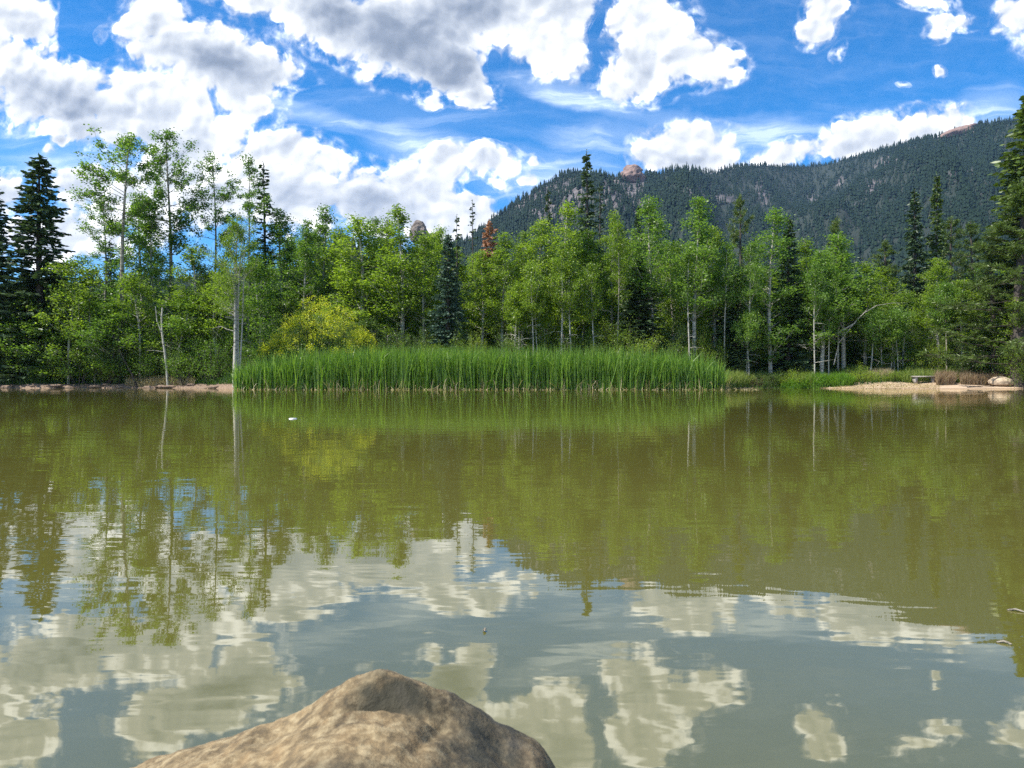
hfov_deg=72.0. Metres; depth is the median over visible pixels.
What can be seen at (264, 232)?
spruce tree
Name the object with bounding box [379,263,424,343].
aspen tree
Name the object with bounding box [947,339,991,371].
shrub
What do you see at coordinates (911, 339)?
aspen tree
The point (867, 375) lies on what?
shrub
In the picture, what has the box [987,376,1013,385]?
shore boulder
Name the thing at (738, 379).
shore grass
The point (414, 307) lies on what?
aspen tree
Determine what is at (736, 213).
pine tree
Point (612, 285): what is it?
aspen tree
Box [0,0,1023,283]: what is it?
sky
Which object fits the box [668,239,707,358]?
aspen tree
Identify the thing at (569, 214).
aspen tree
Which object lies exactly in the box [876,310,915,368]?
aspen tree
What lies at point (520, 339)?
shrub
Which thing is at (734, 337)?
aspen tree
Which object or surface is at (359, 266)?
aspen tree
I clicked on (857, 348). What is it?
shrub
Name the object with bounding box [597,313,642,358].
shrub
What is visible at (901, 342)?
aspen tree
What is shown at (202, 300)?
aspen tree
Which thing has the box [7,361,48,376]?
shrub
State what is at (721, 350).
shrub
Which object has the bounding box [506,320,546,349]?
aspen tree
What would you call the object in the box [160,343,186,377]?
shrub
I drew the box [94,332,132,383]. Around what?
shrub
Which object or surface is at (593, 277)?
aspen tree
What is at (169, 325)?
bush
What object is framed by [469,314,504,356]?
aspen tree
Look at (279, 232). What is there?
aspen tree
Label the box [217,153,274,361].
aspen tree
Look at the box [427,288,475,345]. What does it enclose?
aspen tree
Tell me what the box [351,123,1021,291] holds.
mountain
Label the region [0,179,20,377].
spruce tree
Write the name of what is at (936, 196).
spruce tree
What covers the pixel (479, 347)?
shrub
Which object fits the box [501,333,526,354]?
shrub
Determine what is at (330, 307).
aspen tree
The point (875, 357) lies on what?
shrub
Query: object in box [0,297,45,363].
aspen tree
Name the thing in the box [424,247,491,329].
aspen tree
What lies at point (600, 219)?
spruce tree
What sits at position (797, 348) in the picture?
aspen tree
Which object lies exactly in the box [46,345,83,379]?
shrub
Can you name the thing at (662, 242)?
aspen tree
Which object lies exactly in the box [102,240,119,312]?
spruce tree
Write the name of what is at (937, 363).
shrub
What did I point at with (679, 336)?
shrub
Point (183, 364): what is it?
shrub
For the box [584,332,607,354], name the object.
shrub
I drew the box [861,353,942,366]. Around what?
meadow grass
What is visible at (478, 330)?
spruce tree
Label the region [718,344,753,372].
shrub
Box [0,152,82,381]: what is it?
spruce tree
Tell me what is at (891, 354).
shrub
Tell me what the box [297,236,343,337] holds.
aspen tree
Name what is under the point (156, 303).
aspen tree
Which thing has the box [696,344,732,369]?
shrub
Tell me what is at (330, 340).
willow bush
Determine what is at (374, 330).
shrub
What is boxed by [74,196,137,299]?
aspen tree
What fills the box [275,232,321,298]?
aspen tree
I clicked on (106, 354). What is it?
shrub
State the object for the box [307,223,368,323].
aspen tree
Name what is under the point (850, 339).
aspen tree
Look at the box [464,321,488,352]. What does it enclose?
shrub
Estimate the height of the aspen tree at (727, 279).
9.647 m
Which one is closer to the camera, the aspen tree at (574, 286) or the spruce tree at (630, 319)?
the aspen tree at (574, 286)
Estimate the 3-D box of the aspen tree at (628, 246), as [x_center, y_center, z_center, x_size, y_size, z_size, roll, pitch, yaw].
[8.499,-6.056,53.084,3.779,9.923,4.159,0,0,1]
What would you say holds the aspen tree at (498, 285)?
on the ground at (958, 385)
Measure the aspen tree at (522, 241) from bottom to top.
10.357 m
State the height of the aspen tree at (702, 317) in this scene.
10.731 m
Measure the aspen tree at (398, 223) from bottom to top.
12.319 m
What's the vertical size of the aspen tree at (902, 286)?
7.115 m
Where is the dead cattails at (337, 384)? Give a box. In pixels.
[241,376,731,389]
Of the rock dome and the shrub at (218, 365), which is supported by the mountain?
the rock dome
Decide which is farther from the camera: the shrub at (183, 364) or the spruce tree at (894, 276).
the spruce tree at (894, 276)
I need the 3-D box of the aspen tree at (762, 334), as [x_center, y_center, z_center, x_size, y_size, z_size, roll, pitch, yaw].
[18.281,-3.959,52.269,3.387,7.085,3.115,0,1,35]
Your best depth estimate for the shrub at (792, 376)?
47.60 m
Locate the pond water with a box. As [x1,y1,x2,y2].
[0,388,1023,767]
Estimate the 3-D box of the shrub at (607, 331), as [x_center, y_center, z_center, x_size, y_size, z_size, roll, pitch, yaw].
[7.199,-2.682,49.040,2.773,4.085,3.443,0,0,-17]
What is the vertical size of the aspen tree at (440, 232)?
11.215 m
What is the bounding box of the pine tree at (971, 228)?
[949,219,988,310]
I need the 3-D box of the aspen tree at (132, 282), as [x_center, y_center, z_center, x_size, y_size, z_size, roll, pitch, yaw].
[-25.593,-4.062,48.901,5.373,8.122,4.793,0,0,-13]
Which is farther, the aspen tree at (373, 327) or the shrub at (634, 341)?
the aspen tree at (373, 327)
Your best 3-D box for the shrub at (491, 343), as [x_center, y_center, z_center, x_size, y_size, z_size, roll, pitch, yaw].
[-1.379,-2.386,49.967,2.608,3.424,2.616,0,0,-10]
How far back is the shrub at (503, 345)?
46.85 m
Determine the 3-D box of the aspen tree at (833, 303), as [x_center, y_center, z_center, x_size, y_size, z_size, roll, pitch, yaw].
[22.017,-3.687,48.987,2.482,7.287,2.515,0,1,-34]
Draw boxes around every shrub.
[0,337,35,381]
[0,340,43,380]
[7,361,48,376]
[23,343,71,379]
[29,328,101,384]
[35,361,74,382]
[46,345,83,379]
[71,354,100,383]
[72,313,136,383]
[87,289,141,358]
[91,343,118,383]
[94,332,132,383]
[101,349,148,382]
[123,334,167,379]
[137,350,172,377]
[159,336,189,365]
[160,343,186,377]
[162,338,203,375]
[163,342,209,385]
[165,326,223,377]
[180,334,239,382]
[187,321,239,364]
[195,362,232,377]
[216,320,253,367]
[219,358,245,374]
[231,331,268,371]
[248,315,297,367]
[347,313,371,346]
[353,309,385,349]
[380,319,418,353]
[388,328,417,357]
[403,320,431,353]
[419,334,442,352]
[446,314,478,353]
[447,331,485,354]
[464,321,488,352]
[474,338,487,351]
[480,329,500,353]
[494,333,523,354]
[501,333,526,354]
[504,331,532,351]
[521,315,555,357]
[541,338,574,354]
[552,336,574,352]
[557,335,581,353]
[571,318,602,352]
[580,336,609,355]
[582,322,609,352]
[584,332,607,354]
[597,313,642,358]
[597,318,633,354]
[610,334,665,357]
[611,328,648,353]
[652,316,676,349]
[655,338,690,356]
[655,343,682,359]
[667,310,693,360]
[675,323,704,360]
[692,319,723,362]
[692,324,730,370]
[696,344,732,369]
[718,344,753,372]
[733,342,766,371]
[747,368,784,387]
[752,346,766,370]
[761,342,827,366]
[773,366,807,386]
[776,343,805,372]
[811,329,846,369]
[827,326,853,367]
[829,345,870,364]
[835,329,871,365]
[846,345,884,364]
[847,360,897,382]
[861,336,901,365]
[874,343,908,366]
[876,370,909,381]
[904,325,939,365]
[905,335,954,370]
[907,327,948,365]
[915,337,955,359]
[927,333,953,365]
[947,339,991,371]
[970,317,1023,376]
[998,337,1023,387]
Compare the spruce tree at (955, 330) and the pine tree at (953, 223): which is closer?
the spruce tree at (955, 330)
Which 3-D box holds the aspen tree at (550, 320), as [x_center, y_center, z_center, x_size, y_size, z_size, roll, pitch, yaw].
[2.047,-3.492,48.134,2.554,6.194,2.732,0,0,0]
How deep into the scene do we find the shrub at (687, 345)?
48.68 m
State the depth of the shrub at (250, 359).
45.70 m
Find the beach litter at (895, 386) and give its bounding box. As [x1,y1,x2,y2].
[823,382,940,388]
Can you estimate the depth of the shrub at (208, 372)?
48.65 m
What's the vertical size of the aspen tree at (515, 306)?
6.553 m
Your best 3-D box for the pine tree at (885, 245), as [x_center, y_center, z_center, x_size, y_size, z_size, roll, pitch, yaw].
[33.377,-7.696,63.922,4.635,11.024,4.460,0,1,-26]
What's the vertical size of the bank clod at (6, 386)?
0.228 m
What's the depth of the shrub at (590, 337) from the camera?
47.77 m
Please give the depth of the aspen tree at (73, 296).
55.02 m
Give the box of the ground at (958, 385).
[0,348,1023,388]
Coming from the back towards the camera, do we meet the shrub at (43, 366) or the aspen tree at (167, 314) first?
the aspen tree at (167, 314)
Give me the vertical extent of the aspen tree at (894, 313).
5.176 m
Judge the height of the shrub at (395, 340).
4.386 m
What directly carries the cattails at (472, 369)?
on the ground at (958, 385)
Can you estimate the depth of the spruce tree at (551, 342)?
51.79 m
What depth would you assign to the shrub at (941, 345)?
52.53 m
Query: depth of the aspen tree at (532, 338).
55.97 m
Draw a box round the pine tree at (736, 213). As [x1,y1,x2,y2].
[721,194,759,310]
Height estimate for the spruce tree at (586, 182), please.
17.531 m
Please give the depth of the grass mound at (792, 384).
47.11 m
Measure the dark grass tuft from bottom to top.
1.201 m
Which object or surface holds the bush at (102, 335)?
on the ground at (958, 385)
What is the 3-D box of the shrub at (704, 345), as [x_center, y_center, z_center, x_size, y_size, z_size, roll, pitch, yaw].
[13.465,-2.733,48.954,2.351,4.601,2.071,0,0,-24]
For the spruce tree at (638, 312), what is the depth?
48.48 m
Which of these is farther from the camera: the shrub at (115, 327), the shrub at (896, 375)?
the shrub at (115, 327)
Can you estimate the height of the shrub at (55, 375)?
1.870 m
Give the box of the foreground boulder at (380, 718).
[131,669,555,767]
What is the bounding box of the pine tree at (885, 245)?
[864,239,903,307]
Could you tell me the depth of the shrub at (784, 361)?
51.70 m
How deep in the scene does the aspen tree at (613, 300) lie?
50.83 m
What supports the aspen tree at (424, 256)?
on the ground at (958, 385)
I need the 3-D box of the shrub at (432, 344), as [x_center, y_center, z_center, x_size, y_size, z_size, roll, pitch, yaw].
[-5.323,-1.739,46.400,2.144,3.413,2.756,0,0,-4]
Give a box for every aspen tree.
[0,283,67,363]
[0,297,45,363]
[22,255,109,383]
[44,273,93,330]
[47,260,118,382]
[65,124,166,362]
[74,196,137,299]
[90,285,115,323]
[93,284,139,325]
[100,267,179,376]
[101,188,181,332]
[115,304,167,356]
[118,213,193,372]
[134,288,174,361]
[136,127,211,367]
[152,300,190,340]
[159,242,229,374]
[174,272,246,374]
[177,281,233,363]
[186,151,244,345]
[197,213,263,387]
[203,280,254,358]
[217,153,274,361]
[223,250,292,362]
[239,261,287,339]
[253,207,320,326]
[262,296,299,348]
[270,232,308,332]
[273,217,330,332]
[273,281,319,335]
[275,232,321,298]
[295,203,348,334]
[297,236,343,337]
[306,304,356,343]
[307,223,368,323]
[311,211,408,329]
[317,284,358,344]
[332,255,387,339]
[352,216,390,320]
[356,311,390,347]
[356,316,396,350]
[361,203,440,349]
[367,239,406,302]
[375,215,409,343]
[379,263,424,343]
[386,313,427,350]
[389,233,446,349]
[397,288,438,346]
[400,231,444,338]
[418,224,453,343]
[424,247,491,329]
[427,287,479,348]
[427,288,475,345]
[459,249,507,345]
[459,252,486,345]
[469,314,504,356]
[472,267,514,348]
[473,227,526,348]
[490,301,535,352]
[497,229,540,354]
[497,283,533,352]
[499,280,534,347]
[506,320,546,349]
[511,217,565,343]
[514,258,547,354]
[516,284,552,349]
[524,317,553,347]
[530,289,558,346]
[535,199,600,350]
[542,238,578,353]
[548,235,594,349]
[551,258,588,350]
[560,296,599,349]
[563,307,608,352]
[565,227,612,344]
[576,261,609,353]
[588,209,629,341]
[591,240,610,314]
[591,315,606,350]
[595,303,644,348]
[602,249,624,319]
[603,216,636,350]
[605,238,649,336]
[617,193,684,342]
[645,239,687,342]
[651,242,704,345]
[654,298,697,345]
[655,241,710,343]
[657,195,728,362]
[661,285,720,354]
[667,281,721,348]
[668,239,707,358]
[691,225,740,357]
[711,238,743,370]
[719,320,757,369]
[729,307,764,373]
[732,238,766,371]
[735,205,806,373]
[746,285,775,370]
[748,273,817,338]
[754,302,817,369]
[785,246,869,374]
[789,236,837,366]
[798,313,834,361]
[800,260,834,373]
[815,278,848,373]
[816,231,886,369]
[820,271,863,339]
[833,256,861,370]
[836,304,863,365]
[846,259,907,365]
[853,307,891,369]
[858,293,906,368]
[863,265,905,311]
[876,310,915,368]
[878,317,914,370]
[883,306,913,374]
[886,289,933,366]
[891,284,912,308]
[908,257,965,366]
[922,279,966,369]
[922,294,971,343]
[930,277,985,367]
[962,268,999,307]
[966,281,1007,363]
[967,310,1002,368]
[986,293,1022,373]
[993,269,1010,288]
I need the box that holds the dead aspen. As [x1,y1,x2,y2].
[151,306,168,384]
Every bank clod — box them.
[0,385,12,387]
[49,384,61,386]
[61,385,74,387]
[87,385,101,387]
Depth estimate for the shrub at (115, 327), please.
52.22 m
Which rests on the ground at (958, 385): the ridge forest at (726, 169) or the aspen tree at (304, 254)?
the aspen tree at (304, 254)
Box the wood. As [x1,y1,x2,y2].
[87,286,887,353]
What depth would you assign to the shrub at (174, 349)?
49.30 m
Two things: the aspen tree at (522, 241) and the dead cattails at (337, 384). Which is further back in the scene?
the aspen tree at (522, 241)
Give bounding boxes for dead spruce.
[475,219,506,322]
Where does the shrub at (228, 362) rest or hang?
on the ground at (958, 385)
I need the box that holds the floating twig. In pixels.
[996,640,1011,644]
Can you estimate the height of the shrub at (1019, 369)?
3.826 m
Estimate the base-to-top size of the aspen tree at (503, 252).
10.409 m
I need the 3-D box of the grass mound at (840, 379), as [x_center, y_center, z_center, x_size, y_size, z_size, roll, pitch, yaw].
[21.855,-0.388,47.008,3.401,1.196,3.193,0,0,0]
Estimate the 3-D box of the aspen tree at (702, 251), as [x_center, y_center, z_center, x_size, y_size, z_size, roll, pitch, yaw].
[12.538,-6.807,48.740,5.502,12.445,5.586,0,0,21]
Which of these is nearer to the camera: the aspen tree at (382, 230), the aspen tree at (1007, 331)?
the aspen tree at (1007, 331)
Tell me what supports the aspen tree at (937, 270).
on the ground at (958, 385)
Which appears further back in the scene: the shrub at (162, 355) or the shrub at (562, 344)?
the shrub at (162, 355)
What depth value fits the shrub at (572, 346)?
49.44 m
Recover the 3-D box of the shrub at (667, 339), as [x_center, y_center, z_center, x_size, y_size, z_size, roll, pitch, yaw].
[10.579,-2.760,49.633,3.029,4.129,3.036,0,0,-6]
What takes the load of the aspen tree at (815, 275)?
on the ground at (958, 385)
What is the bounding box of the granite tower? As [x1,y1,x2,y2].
[409,220,427,242]
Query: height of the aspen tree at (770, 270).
12.663 m
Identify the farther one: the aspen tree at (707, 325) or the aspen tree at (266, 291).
the aspen tree at (707, 325)
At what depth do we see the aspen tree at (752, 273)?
48.40 m
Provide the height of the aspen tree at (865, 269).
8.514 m
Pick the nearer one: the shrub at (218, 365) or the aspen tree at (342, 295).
the shrub at (218, 365)
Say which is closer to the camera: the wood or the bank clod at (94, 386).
the bank clod at (94, 386)
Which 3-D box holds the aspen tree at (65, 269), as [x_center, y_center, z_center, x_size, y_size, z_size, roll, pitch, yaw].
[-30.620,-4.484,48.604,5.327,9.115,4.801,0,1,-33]
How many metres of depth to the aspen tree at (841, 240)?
50.76 m
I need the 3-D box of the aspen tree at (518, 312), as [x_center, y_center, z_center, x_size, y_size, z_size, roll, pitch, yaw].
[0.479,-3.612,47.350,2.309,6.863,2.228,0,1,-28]
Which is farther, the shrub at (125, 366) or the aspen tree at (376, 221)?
the aspen tree at (376, 221)
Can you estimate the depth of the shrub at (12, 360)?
48.43 m
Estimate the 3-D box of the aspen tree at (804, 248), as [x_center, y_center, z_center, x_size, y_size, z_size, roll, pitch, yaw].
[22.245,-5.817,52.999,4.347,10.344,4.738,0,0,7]
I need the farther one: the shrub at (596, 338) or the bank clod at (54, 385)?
the shrub at (596, 338)
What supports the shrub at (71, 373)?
on the ground at (958, 385)
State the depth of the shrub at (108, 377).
48.23 m
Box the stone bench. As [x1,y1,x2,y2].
[911,376,935,383]
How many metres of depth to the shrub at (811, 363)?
52.67 m
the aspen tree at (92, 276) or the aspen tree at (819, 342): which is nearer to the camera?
the aspen tree at (92, 276)
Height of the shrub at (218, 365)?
3.430 m
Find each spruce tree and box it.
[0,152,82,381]
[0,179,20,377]
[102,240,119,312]
[239,278,261,358]
[250,161,277,345]
[275,265,289,323]
[297,314,313,340]
[427,234,468,353]
[453,216,463,336]
[471,305,494,349]
[543,187,552,345]
[547,292,560,350]
[577,149,606,313]
[594,182,607,339]
[606,258,669,356]
[625,293,642,341]
[633,207,650,334]
[706,274,727,346]
[707,274,761,372]
[757,214,817,372]
[886,262,900,297]
[894,189,933,363]
[920,172,952,346]
[947,298,977,365]
[971,95,1023,372]
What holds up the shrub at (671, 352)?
on the ground at (958, 385)
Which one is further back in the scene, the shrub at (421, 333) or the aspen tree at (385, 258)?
the aspen tree at (385, 258)
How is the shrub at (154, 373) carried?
on the ground at (958, 385)
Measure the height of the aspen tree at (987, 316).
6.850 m
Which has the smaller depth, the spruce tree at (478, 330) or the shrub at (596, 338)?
the shrub at (596, 338)
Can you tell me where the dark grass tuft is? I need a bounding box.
[931,368,960,384]
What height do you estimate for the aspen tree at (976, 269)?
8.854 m
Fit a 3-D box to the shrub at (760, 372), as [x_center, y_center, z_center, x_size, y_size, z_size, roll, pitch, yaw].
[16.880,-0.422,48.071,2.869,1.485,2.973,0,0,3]
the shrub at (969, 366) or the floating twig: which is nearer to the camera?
the floating twig
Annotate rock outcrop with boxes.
[940,123,976,139]
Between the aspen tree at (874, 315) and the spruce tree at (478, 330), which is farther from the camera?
the spruce tree at (478, 330)
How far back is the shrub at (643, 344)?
45.69 m
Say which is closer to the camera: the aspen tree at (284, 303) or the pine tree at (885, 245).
the aspen tree at (284, 303)
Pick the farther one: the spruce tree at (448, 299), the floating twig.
the spruce tree at (448, 299)
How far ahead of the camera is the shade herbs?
48.04 m
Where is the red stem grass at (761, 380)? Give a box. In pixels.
[749,376,763,387]
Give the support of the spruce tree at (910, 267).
on the ground at (958, 385)
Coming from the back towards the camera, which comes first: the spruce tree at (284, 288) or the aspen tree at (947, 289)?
the spruce tree at (284, 288)
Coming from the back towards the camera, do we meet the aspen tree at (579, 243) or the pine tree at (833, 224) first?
the pine tree at (833, 224)
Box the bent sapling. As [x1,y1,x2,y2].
[831,303,890,364]
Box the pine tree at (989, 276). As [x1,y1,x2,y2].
[957,229,1013,373]
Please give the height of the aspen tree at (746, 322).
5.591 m
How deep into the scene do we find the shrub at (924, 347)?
52.14 m
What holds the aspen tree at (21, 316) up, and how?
on the ground at (958, 385)
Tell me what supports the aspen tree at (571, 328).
on the ground at (958, 385)
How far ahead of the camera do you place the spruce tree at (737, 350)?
49.19 m
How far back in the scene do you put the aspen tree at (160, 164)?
52.69 m
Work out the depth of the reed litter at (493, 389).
40.39 m
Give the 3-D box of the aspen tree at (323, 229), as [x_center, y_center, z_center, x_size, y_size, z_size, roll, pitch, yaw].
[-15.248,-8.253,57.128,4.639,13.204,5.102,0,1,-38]
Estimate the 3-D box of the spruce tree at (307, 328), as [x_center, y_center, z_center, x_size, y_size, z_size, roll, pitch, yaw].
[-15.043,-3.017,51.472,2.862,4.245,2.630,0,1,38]
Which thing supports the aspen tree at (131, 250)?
on the ground at (958, 385)
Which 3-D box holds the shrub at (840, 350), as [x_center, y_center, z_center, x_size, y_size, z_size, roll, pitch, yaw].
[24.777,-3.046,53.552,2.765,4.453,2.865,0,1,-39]
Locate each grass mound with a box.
[778,377,807,387]
[802,371,832,387]
[824,370,857,386]
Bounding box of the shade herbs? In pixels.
[0,370,232,385]
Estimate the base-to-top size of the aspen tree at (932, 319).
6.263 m
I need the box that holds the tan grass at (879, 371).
[865,367,893,381]
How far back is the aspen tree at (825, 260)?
49.04 m
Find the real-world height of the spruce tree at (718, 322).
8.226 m
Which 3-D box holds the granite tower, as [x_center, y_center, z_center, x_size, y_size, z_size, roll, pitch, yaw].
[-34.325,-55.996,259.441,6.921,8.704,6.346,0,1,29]
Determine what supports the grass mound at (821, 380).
on the ground at (958, 385)
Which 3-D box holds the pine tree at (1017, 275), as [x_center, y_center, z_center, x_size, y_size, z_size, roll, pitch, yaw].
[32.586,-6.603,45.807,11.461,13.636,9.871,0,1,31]
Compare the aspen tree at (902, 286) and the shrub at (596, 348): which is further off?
the aspen tree at (902, 286)
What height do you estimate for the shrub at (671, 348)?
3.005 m
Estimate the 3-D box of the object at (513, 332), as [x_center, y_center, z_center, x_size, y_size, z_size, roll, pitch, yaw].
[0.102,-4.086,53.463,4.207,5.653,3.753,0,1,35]
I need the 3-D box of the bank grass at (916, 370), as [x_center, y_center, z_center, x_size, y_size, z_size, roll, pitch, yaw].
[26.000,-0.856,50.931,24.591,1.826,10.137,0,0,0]
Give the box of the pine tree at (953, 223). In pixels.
[933,215,973,293]
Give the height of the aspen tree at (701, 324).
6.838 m
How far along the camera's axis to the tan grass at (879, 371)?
47.77 m
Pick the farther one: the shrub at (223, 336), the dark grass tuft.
the shrub at (223, 336)
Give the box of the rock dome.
[620,164,646,181]
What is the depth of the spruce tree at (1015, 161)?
47.71 m
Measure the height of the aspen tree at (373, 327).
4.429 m
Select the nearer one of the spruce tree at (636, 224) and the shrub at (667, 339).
the shrub at (667, 339)
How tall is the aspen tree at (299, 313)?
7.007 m
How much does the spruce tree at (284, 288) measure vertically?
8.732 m
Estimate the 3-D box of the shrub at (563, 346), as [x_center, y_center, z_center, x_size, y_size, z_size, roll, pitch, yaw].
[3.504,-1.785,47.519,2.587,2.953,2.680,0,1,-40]
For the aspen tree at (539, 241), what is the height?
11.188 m
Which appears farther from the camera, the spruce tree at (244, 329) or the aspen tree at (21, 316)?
the spruce tree at (244, 329)
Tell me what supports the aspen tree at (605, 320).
on the ground at (958, 385)
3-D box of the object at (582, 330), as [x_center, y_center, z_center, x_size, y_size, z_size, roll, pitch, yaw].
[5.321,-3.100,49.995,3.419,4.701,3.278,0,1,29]
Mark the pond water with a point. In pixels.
(746, 578)
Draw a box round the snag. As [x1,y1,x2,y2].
[468,200,478,341]
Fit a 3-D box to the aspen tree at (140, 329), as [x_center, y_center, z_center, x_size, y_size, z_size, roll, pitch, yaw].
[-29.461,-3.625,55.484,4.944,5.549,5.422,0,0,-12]
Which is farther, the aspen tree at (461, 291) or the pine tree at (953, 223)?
the pine tree at (953, 223)
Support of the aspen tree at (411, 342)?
on the ground at (958, 385)
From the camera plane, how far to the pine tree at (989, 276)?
47.35 m
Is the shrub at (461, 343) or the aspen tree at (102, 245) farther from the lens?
the aspen tree at (102, 245)
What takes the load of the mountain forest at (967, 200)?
on the mountain
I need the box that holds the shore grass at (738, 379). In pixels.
[723,368,818,388]
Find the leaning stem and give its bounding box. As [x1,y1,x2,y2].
[111,324,137,386]
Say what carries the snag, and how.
on the ground at (958, 385)
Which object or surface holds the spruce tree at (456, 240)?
on the ground at (958, 385)
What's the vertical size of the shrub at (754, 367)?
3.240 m
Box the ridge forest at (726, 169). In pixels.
[468,116,1016,241]
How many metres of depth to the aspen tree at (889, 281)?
63.03 m
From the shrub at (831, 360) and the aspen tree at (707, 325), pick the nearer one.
the shrub at (831, 360)
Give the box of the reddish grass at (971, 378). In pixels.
[958,368,1008,385]
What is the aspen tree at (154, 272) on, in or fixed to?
on the ground at (958, 385)
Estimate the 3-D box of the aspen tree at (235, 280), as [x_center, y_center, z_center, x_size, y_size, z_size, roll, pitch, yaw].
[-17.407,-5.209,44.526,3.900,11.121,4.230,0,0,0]
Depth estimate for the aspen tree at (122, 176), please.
50.47 m
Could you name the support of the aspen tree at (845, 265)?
on the ground at (958, 385)
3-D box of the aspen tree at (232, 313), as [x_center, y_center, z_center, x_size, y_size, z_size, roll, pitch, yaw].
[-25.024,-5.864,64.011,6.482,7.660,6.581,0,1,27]
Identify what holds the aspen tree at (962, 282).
on the ground at (958, 385)
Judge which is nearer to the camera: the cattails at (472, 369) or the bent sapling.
the cattails at (472, 369)
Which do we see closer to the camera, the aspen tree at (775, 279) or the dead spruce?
the aspen tree at (775, 279)
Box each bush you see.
[0,312,84,378]
[64,302,158,382]
[136,293,219,373]
[251,295,381,364]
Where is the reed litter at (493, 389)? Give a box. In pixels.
[230,386,760,389]
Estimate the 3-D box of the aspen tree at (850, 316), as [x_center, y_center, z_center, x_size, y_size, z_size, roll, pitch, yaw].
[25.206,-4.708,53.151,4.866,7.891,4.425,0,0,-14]
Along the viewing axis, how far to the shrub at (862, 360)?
54.45 m
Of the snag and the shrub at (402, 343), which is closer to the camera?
the shrub at (402, 343)
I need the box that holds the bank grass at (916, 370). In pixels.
[728,361,985,382]
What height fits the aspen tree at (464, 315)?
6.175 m
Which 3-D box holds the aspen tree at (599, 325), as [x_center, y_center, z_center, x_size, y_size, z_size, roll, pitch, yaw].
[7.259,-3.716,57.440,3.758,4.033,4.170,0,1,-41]
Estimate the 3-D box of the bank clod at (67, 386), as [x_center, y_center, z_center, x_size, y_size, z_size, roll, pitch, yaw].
[-30.144,0.227,47.775,1.065,0.308,0.553,0,0,0]
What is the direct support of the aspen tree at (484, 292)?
on the ground at (958, 385)
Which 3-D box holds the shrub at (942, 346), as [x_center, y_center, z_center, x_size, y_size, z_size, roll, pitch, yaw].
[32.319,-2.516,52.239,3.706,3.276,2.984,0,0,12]
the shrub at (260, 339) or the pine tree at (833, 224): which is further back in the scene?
the pine tree at (833, 224)
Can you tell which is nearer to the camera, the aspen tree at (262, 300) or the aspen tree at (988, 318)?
the aspen tree at (988, 318)
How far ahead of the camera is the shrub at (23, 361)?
48.48 m
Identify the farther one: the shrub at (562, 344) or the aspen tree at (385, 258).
the aspen tree at (385, 258)
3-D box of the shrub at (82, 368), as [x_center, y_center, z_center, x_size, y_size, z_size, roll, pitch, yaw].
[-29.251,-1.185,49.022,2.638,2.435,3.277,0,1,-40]
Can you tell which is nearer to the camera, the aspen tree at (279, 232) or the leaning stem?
the leaning stem
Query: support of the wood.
on the ground at (958, 385)
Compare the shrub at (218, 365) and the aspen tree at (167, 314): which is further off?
the aspen tree at (167, 314)
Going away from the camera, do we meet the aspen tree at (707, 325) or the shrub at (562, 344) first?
the shrub at (562, 344)
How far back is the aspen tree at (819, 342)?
53.80 m
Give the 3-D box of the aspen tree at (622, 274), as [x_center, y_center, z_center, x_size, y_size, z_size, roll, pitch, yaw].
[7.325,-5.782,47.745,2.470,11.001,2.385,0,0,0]
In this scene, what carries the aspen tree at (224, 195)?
on the ground at (958, 385)
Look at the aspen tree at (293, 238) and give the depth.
73.53 m
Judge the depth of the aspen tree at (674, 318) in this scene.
51.68 m
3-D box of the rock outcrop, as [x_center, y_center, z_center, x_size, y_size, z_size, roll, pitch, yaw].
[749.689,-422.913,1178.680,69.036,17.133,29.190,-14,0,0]
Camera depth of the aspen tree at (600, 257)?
59.39 m
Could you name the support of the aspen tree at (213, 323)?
on the ground at (958, 385)
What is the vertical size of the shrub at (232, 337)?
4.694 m
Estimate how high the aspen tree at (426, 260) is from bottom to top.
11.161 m
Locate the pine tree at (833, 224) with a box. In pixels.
[823,216,856,274]
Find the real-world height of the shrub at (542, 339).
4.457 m
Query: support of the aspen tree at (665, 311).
on the ground at (958, 385)
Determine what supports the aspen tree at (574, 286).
on the ground at (958, 385)
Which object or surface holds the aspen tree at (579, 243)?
on the ground at (958, 385)
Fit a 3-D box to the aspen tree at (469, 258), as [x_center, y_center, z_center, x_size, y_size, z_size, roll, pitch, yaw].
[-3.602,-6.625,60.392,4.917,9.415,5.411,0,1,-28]
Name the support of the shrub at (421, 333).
on the ground at (958, 385)
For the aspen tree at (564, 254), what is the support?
on the ground at (958, 385)
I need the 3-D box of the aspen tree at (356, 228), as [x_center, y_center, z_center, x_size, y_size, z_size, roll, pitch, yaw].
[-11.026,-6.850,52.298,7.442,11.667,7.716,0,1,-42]
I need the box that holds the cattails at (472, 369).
[225,342,737,389]
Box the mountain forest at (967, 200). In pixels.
[2,117,1023,299]
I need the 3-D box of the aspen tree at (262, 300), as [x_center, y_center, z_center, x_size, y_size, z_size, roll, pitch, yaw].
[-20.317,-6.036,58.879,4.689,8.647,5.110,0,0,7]
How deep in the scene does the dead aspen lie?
47.54 m
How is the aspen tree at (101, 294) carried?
on the ground at (958, 385)
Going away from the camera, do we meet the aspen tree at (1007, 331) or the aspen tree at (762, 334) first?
the aspen tree at (1007, 331)

